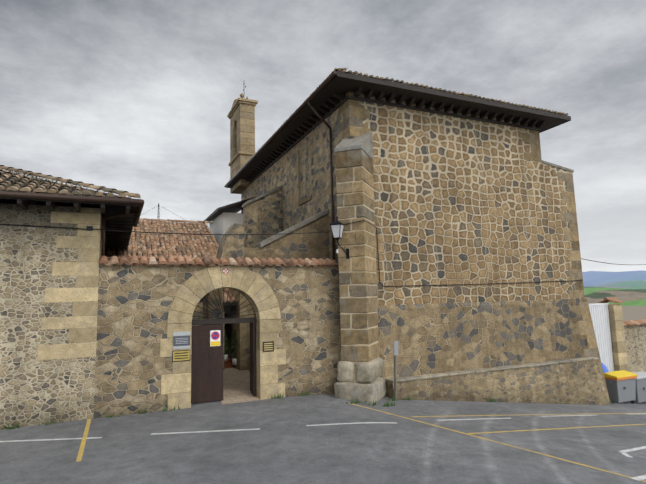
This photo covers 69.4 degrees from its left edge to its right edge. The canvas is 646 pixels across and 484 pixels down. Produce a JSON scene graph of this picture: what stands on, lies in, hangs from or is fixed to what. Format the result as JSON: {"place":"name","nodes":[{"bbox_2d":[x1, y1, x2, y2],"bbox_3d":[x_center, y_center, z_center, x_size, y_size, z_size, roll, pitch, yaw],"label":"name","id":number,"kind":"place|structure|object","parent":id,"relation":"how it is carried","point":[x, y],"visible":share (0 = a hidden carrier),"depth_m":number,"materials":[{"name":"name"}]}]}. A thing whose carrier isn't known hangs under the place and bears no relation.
{"place":"outdoors","nodes":[
{"label":"outdoors","id":0,"kind":"place"},
{"bbox_2d":[211,341,219,345],"bbox_3d":[-3.185,3.005,13.805,0.280,0.130,0.003,2,-7,-24],"label":"yellow sign panel","id":1,"kind":"object","parent":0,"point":[215,343],"visible":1,"depth_m":13.81,"materials":[{"name":"yellow metal"}]},
{"bbox_2d":[224,330,228,354],"bbox_3d":[-4.270,4.385,20.193,0.482,1.123,0.442,-1,-7,-3],"label":"conifer","id":2,"kind":"object","parent":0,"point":[226,346],"visible":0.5,"depth_m":20.17,"materials":[{"name":"green plant"}]},
{"bbox_2d":[224,358,233,367],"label":"courtyard steps","id":3,"kind":"structure","parent":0,"point":[228,363],"depth_m":20.41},
{"bbox_2d":[232,358,236,364],"bbox_3d":[-3.774,5.163,20.139,0.320,0.260,0.320,2,-7,-24],"label":"potted conifer","id":4,"kind":"object","parent":3,"relation":"on","point":[234,361],"visible":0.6,"depth_m":20.02,"materials":[{"name":"white ceramic"}]},
{"bbox_2d":[230,329,236,358],"bbox_3d":[-3.778,4.442,20.234,0.479,1.336,0.441,2,-7,-24],"label":"conifer","id":5,"kind":"object","parent":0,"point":[233,344],"visible":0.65,"depth_m":20.15,"materials":[{"name":"green plant"}]},
{"bbox_2d":[221,368,259,404],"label":"floor","id":6,"kind":"structure","parent":0,"point":[236,385],"depth_m":15.77,"materials":[{"name":"beige stone"}]},
{"bbox_2d":[0,270,645,483],"bbox_3d":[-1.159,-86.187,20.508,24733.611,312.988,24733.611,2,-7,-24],"label":"ground","id":7,"kind":"structure","parent":0,"point":[284,444],"depth_m":9.79,"materials":[{"name":"grey asphalt"}]},
{"bbox_2d":[0,203,105,428],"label":"building walls","id":8,"kind":"structure","parent":7,"relation":"on","point":[33,391],"depth_m":11.76,"materials":[{"name":"beige stone"}]},
{"bbox_2d":[37,207,100,360],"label":"corner quoins","id":9,"kind":"object","parent":8,"relation":"attached to","point":[84,269],"visible":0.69,"depth_m":12.20,"materials":[{"name":"beige stone"}]},
{"bbox_2d":[0,171,138,244],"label":"building roof deck","id":10,"kind":"structure","parent":8,"relation":"on","point":[65,203],"depth_m":12.81,"materials":[{"name":"brown wood"}]},
{"bbox_2d":[0,165,140,197],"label":"building roof tiles","id":11,"kind":"object","parent":10,"relation":"on","point":[8,186],"visible":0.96,"depth_m":12.43,"materials":[{"name":"brown ceramic"}]},
{"bbox_2d":[0,191,143,255],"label":"rain gutter","id":12,"kind":"object","parent":10,"relation":"attached to","point":[140,202],"visible":0.83,"depth_m":11.70,"materials":[{"name":"brown metal"}]},
{"bbox_2d":[17,200,134,249],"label":"roof rafters","id":13,"kind":"object","parent":8,"relation":"attached to","point":[117,239],"visible":0.73,"depth_m":14.23,"materials":[{"name":"brown wood"}]},
{"bbox_2d":[0,220,645,286],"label":"cables","id":14,"kind":"object","parent":8,"relation":"attached to","point":[89,228],"visible":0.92,"depth_m":14.05,"materials":[{"name":"black plastic"}]},
{"bbox_2d":[94,266,340,418],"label":"gate wall","id":15,"kind":"structure","parent":7,"relation":"on","point":[132,366],"depth_m":12.96,"materials":[{"name":"beige stone"}]},
{"bbox_2d":[172,350,189,361],"bbox_3d":[-3.959,3.179,13.037,0.490,0.300,0.012,2,-7,-24],"label":"sign frame","id":16,"kind":"object","parent":15,"relation":"attached to","point":[182,360],"visible":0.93,"depth_m":13.02,"materials":[{"name":"gold metal"}]},
{"bbox_2d":[173,350,189,360],"bbox_3d":[-3.957,3.178,13.033,0.450,0.260,0.012,2,-7,-24],"label":"brass plaque","id":17,"kind":"object","parent":16,"relation":"in","point":[188,356],"visible":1,"depth_m":13.03,"materials":[{"name":"gold metal"}]},
{"bbox_2d":[174,352,187,358],"bbox_3d":[-3.954,3.175,13.027,0.370,0.165,0.004,2,-7,-24],"label":"sign lettering","id":18,"kind":"object","parent":17,"relation":"attached to","point":[180,355],"visible":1,"depth_m":13.02},
{"bbox_2d":[173,335,189,345],"bbox_3d":[-3.964,2.757,13.087,0.460,0.470,0.014,2,-7,-24],"label":"information sign","id":19,"kind":"object","parent":15,"relation":"attached to","point":[184,343],"visible":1,"depth_m":13.08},
{"bbox_2d":[173,331,189,335],"bbox_3d":[-3.965,2.577,13.100,0.460,0.110,0.004,2,-7,-24],"label":"grey plaque header","id":20,"kind":"object","parent":19,"relation":"attached to","point":[181,333],"visible":0.93,"depth_m":13.09},
{"bbox_2d":[173,345,189,348],"bbox_3d":[-3.955,2.949,13.056,0.460,0.080,0.004,2,-7,-24],"label":"sign panel","id":21,"kind":"object","parent":19,"relation":"attached to","point":[180,347],"visible":0.86,"depth_m":13.05,"materials":[{"name":"white metal"}]},
{"bbox_2d":[175,338,187,343],"bbox_3d":[-3.960,2.771,13.077,0.340,0.150,0.004,2,-7,-24],"label":"sign lettering","id":22,"kind":"object","parent":19,"relation":"attached to","point":[180,341],"visible":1,"depth_m":13.06},
{"bbox_2d":[99,259,338,266],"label":"coping tiles","id":23,"kind":"object","parent":15,"relation":"on","point":[197,265],"visible":0.23,"depth_m":13.62,"materials":[{"name":"brown ceramic"}]},
{"bbox_2d":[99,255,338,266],"bbox_3d":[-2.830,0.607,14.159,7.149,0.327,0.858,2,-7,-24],"label":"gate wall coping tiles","id":24,"kind":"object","parent":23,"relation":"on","point":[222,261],"visible":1,"depth_m":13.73,"materials":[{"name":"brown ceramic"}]},
{"bbox_2d":[160,265,285,409],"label":"stone arch","id":25,"kind":"structure","parent":15,"relation":"attached to","point":[179,385],"depth_m":13.84,"materials":[{"name":"beige stone"}]},
{"bbox_2d":[191,322,255,403],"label":"gate door leaves","id":26,"kind":"object","parent":25,"relation":"attached to","point":[206,372],"visible":0.98,"depth_m":13.68,"materials":[{"name":"brown wood"}]},
{"bbox_2d":[210,330,219,345],"bbox_3d":[-3.191,2.851,13.828,0.300,0.460,0.008,2,-7,-24],"label":"no parking sign","id":27,"kind":"object","parent":26,"relation":"attached to","point":[211,332],"visible":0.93,"depth_m":13.81,"materials":[{"name":"white metal"}]},
{"bbox_2d":[211,331,219,339],"bbox_3d":[-3.189,2.776,13.829,0.250,0.250,0.002,2,-7,-24],"label":"no parking symbol","id":28,"kind":"object","parent":27,"relation":"attached to","point":[215,335],"visible":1,"depth_m":13.83,"materials":[{"name":"red paint"}]},
{"bbox_2d":[192,317,255,324],"bbox_3d":[-2.988,2.383,14.042,1.992,0.150,0.140,2,-7,-24],"label":"door transom","id":29,"kind":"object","parent":25,"relation":"in","point":[223,321],"depth_m":13.97,"materials":[{"name":"brown wood"}]},
{"bbox_2d":[192,288,255,318],"bbox_3d":[-3.002,1.810,14.111,1.989,1.004,0.020,2,-7,-24],"label":"fanlight grille","id":30,"kind":"object","parent":25,"relation":"in","point":[229,314],"visible":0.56,"depth_m":14.09,"materials":[{"name":"black metal"}]},
{"bbox_2d":[263,341,273,351],"bbox_3d":[-1.651,3.155,14.076,0.350,0.300,0.014,2,-7,-24],"label":"black plaque","id":31,"kind":"object","parent":15,"relation":"attached to","point":[268,346],"visible":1,"depth_m":14.07,"materials":[{"name":"black metal"}]},
{"bbox_2d":[264,343,272,350],"bbox_3d":[-1.647,3.157,14.067,0.270,0.216,0.004,2,-7,-24],"label":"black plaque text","id":32,"kind":"object","parent":31,"relation":"attached to","point":[268,347],"visible":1,"depth_m":14.07},
{"bbox_2d":[192,288,253,370],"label":"courtyard building walls","id":33,"kind":"structure","parent":7,"relation":"on","point":[242,339],"depth_m":19.86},
{"bbox_2d":[105,222,217,257],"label":"courtyard roof deck","id":34,"kind":"structure","parent":33,"relation":"on","point":[131,254],"depth_m":23.15,"materials":[{"name":"brown tile"}]},
{"bbox_2d":[106,218,218,257],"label":"courtyard roof tiles","id":35,"kind":"object","parent":34,"relation":"on","point":[194,252],"visible":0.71,"depth_m":23.41,"materials":[{"name":"brown tile"}]},
{"bbox_2d":[140,203,190,222],"bbox_3d":[-8.972,-1.521,26.104,3.905,1.355,0.604,2,-7,-24],"label":"radio mast","id":36,"kind":"object","parent":34,"relation":"on","point":[158,216],"visible":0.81,"depth_m":26.26,"materials":[{"name":"black metal"}]},
{"bbox_2d":[199,298,229,357],"bbox_3d":[-5.065,3.566,21.002,1.740,3.360,0.018,2,-7,-24],"label":"courtyard doorway","id":37,"kind":"structure","parent":33,"relation":"in","point":[227,328],"depth_m":21.24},
{"bbox_2d":[210,212,242,246],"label":"white annex walls","id":38,"kind":"structure","parent":33,"relation":"on","point":[223,222],"depth_m":26.02,"materials":[{"name":"grey paint"}]},
{"bbox_2d":[224,290,237,304],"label":"courtyard porch deck","id":39,"kind":"structure","parent":33,"relation":"attached to","point":[234,303],"depth_m":20.03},
{"bbox_2d":[224,289,237,302],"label":"courtyard porch tiles","id":40,"kind":"object","parent":39,"relation":"on","point":[229,295],"visible":0.31,"depth_m":20.37,"materials":[{"name":"orange tile"}]},
{"bbox_2d":[203,223,243,324],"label":"stone wall","id":41,"kind":"structure","parent":7,"relation":"on","point":[231,246],"depth_m":15.52,"materials":[{"name":"brown stone"}]},
{"bbox_2d":[244,214,329,259],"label":"stone wall","id":42,"kind":"structure","parent":7,"relation":"on","point":[305,246],"depth_m":16.68,"materials":[{"name":"brown stone"}]},
{"bbox_2d":[253,208,328,247],"bbox_3d":[-1.133,-0.473,16.990,2.640,1.521,0.910,2,-7,-24],"label":"sloped coping","id":43,"kind":"object","parent":42,"relation":"on","point":[293,228],"visible":0.85,"depth_m":16.57,"materials":[{"name":"grey stone"}]},
{"bbox_2d":[2,390,615,429],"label":"weeds","id":44,"kind":"object","parent":7,"relation":"on","point":[277,397],"visible":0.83,"depth_m":13.27,"materials":[{"name":"green plant"}]},
{"bbox_2d":[0,413,645,480],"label":"white road markings","id":45,"kind":"object","parent":7,"relation":"on","point":[642,477],"visible":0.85,"depth_m":10.56,"materials":[{"name":"paint"}]},
{"bbox_2d":[334,357,386,402],"bbox_3d":[1.262,4.390,14.899,1.286,1.377,2.170,-4,-7,20],"label":"stone base","id":46,"kind":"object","parent":7,"relation":"on","point":[346,387],"depth_m":14.02,"materials":[{"name":"grey stone"}]},
{"bbox_2d":[76,403,645,481],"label":"yellow road markings","id":47,"kind":"object","parent":7,"relation":"on","point":[81,449],"visible":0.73,"depth_m":11.20,"materials":[{"name":"paint"}]},
{"bbox_2d":[394,355,396,400],"bbox_3d":[2.270,4.097,14.637,0.144,1.802,0.097,5,-9,-44],"label":"sign post","id":48,"kind":"object","parent":7,"relation":"on","point":[395,377],"visible":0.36,"depth_m":14.59,"materials":[{"name":"grey metal"}]},
{"bbox_2d":[394,341,397,355],"bbox_3d":[2.304,3.345,14.703,0.238,0.458,0.021,5,-9,-44],"label":"sign","id":49,"kind":"object","parent":48,"relation":"attached to","point":[395,348],"visible":1,"depth_m":14.69,"materials":[{"name":"white metal"}]},
{"bbox_2d":[241,91,552,304],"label":"church walls","id":50,"kind":"structure","parent":7,"relation":"on","point":[457,200],"depth_m":17.45,"materials":[{"name":"beige stone"}]},
{"bbox_2d":[204,196,256,220],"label":"annex roof","id":51,"kind":"structure","parent":50,"relation":"attached to","point":[236,207],"depth_m":26.45,"materials":[{"name":"brown wood"}]},
{"bbox_2d":[227,93,257,193],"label":"bell gable","id":52,"kind":"structure","parent":50,"relation":"attached to","point":[241,115],"depth_m":27.94,"materials":[{"name":"beige stone"}]},
{"bbox_2d":[243,189,282,247],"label":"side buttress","id":53,"kind":"structure","parent":50,"relation":"attached to","point":[263,215],"depth_m":21.59,"materials":[{"name":"stone"}]},
{"bbox_2d":[242,185,282,207],"bbox_3d":[-2.868,-2.156,22.090,1.740,1.041,0.960,2,-7,-24],"label":"sloped coping","id":54,"kind":"object","parent":53,"relation":"attached to","point":[262,195],"visible":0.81,"depth_m":21.66,"materials":[{"name":"grey stone"}]},
{"bbox_2d":[224,71,336,259],"bbox_3d":[-2.419,-1.270,21.861,0.970,6.515,15.970,2,-7,-24],"label":"gutter and downspout","id":55,"kind":"object","parent":50,"relation":"attached to","point":[328,79],"visible":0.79,"depth_m":16.95,"materials":[{"name":"brown metal"}]},
{"bbox_2d":[298,140,311,205],"bbox_3d":[-0.650,-2.854,19.591,0.342,2.470,1.500,2,-7,-24],"label":"blocked window","id":56,"kind":"structure","parent":50,"relation":"in","point":[300,151],"depth_m":19.39,"materials":[{"name":"brown stone"}]},
{"bbox_2d":[334,131,372,159],"bbox_3d":[1.129,-3.376,15.889,0.930,1.658,1.930,-4,-7,21],"label":"buttress cap","id":57,"kind":"object","parent":50,"relation":"attached to","point":[364,143],"visible":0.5,"depth_m":15.33,"materials":[{"name":"grey stone"}]},
{"bbox_2d":[335,149,379,361],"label":"corner buttress blocks","id":58,"kind":"structure","parent":50,"relation":"attached to","point":[345,160],"depth_m":14.62,"materials":[{"name":"beige stone"}]},
{"bbox_2d":[329,216,349,258],"bbox_3d":[0.498,-0.141,14.431,0.625,1.300,0.435,16,-19,-68],"label":"wall lantern","id":59,"kind":"object","parent":58,"relation":"attached to","point":[336,222],"visible":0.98,"depth_m":14.32,"materials":[{"name":"black metal"}]},
{"bbox_2d":[331,225,343,237],"bbox_3d":[0.444,-0.319,14.356,0.320,0.400,0.320,16,-19,-68],"label":"lantern glass","id":60,"kind":"object","parent":59,"relation":"in","point":[336,230],"visible":0.69,"depth_m":14.25,"materials":[{"name":"white glass"}]},
{"bbox_2d":[336,166,379,383],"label":"mortar joints","id":61,"kind":"object","parent":50,"relation":"attached to","point":[349,296],"visible":0.07,"depth_m":14.58,"materials":[{"name":"beige concrete"}]},
{"bbox_2d":[244,87,545,183],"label":"eave brackets","id":62,"kind":"object","parent":50,"relation":"attached to","point":[273,158],"visible":0.85,"depth_m":18.04,"materials":[{"name":"brown wood"}]},
{"bbox_2d":[226,71,570,187],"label":"roof eaves","id":63,"kind":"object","parent":50,"relation":"on","point":[343,82],"depth_m":17.22,"materials":[{"name":"brown wood"}]},
{"bbox_2d":[226,68,567,183],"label":"roof tiles","id":64,"kind":"object","parent":63,"relation":"on","point":[423,86],"visible":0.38,"depth_m":16.60,"materials":[{"name":"brown tile"}]},
{"bbox_2d":[338,92,609,402],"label":"corner quoins","id":65,"kind":"object","parent":50,"relation":"attached to","point":[585,327],"visible":0.33,"depth_m":19.36,"materials":[{"name":"beige stone"}]},
{"bbox_2d":[542,160,573,172],"bbox_3d":[9.729,-3.133,20.432,1.895,0.367,1.360,2,-7,-24],"label":"wall coping","id":66,"kind":"object","parent":50,"relation":"attached to","point":[557,166],"visible":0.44,"depth_m":19.79,"materials":[{"name":"grey stone"}]},
{"bbox_2d":[542,163,584,299],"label":"stone buttress","id":67,"kind":"structure","parent":50,"relation":"attached to","point":[560,246],"depth_m":19.36,"materials":[{"name":"stone"}]},
{"bbox_2d":[387,359,607,404],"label":"low stone wall","id":68,"kind":"structure","parent":7,"relation":"on","point":[580,382],"depth_m":16.93,"materials":[{"name":"brown stone"}]},
{"bbox_2d":[386,357,598,382],"bbox_3d":[6.598,4.592,16.999,9.802,0.107,0.427,2,-7,-24],"label":"ledge coping","id":69,"kind":"object","parent":68,"relation":"on","point":[430,376],"visible":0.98,"depth_m":16.55,"materials":[{"name":"grey stone"}]},
{"bbox_2d":[554,298,602,374],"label":"stone wall","id":70,"kind":"structure","parent":7,"relation":"on","point":[572,343],"depth_m":18.88,"materials":[{"name":"stone"}]},
{"bbox_2d":[589,303,614,370],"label":"metal gate","id":71,"kind":"structure","parent":7,"relation":"on","point":[599,312],"depth_m":21.80,"materials":[{"name":"white metal"}]},
{"bbox_2d":[601,362,608,372],"bbox_3d":[11.956,6.017,20.456,1.120,1.672,1.120,2,-7,-24],"label":"blue bin","id":72,"kind":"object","parent":7,"relation":"on","point":[605,369],"depth_m":20.12,"materials":[{"name":"blue plastic"}]},
{"bbox_2d":[608,304,627,370],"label":"gate pillar","id":73,"kind":"structure","parent":7,"relation":"on","point":[618,337],"depth_m":21.90,"materials":[{"name":"stone"}]},
{"bbox_2d":[598,297,623,302],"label":"gate pier tiles","id":74,"kind":"object","parent":73,"relation":"on","point":[611,299],"visible":1,"depth_m":22.26,"materials":[{"name":"tile"}]},
{"bbox_2d":[605,378,635,402],"bbox_3d":[12.598,6.255,20.046,1.350,1.020,1.050,2,-7,-24],"label":"recycling bin","id":75,"kind":"object","parent":7,"relation":"on","point":[618,392],"visible":0.44,"depth_m":19.61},
{"bbox_2d":[605,376,637,380],"bbox_3d":[12.586,5.786,20.102,1.310,0.085,1.070,2,-7,-24],"label":"bin lid rim","id":76,"kind":"object","parent":75,"relation":"on","point":[624,378],"visible":0.43,"depth_m":19.61,"materials":[{"name":"orange plastic"}]},
{"bbox_2d":[604,370,636,377],"bbox_3d":[12.585,5.669,20.111,1.330,0.158,1.080,2,-7,-24],"label":"bin lid","id":77,"kind":"object","parent":76,"relation":"on","point":[618,374],"visible":0.77,"depth_m":19.79,"materials":[{"name":"yellow plastic"}]},
{"bbox_2d":[623,325,645,371],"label":"boundary wall","id":78,"kind":"structure","parent":7,"relation":"on","point":[635,339],"depth_m":22.62,"materials":[{"name":"stone"}]},
{"bbox_2d":[623,319,645,325],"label":"wall tile coping","id":79,"kind":"object","parent":78,"relation":"on","point":[640,322],"visible":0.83,"depth_m":22.80,"materials":[{"name":"orange tile"}]},
{"bbox_2d":[634,378,645,402],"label":"trash bin","id":80,"kind":"object","parent":7,"relation":"on","point":[640,392],"visible":0.31,"depth_m":20.12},
{"bbox_2d":[632,371,645,378],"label":"bin lid","id":81,"kind":"object","parent":80,"relation":"on","point":[641,375],"visible":0.42,"depth_m":20.51,"materials":[{"name":"plastic"}]},
{"bbox_2d":[0,0,645,271],"label":"sky","id":82,"kind":"structure","parent":0,"point":[132,96],"materials":[{"name":"grey"}]},
{"bbox_2d":[377,300,559,396],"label":"church wall","id":83,"kind":"structure","parent":0,"point":[440,338],"depth_m":16.69,"materials":[{"name":"brown stone"}]}
]}

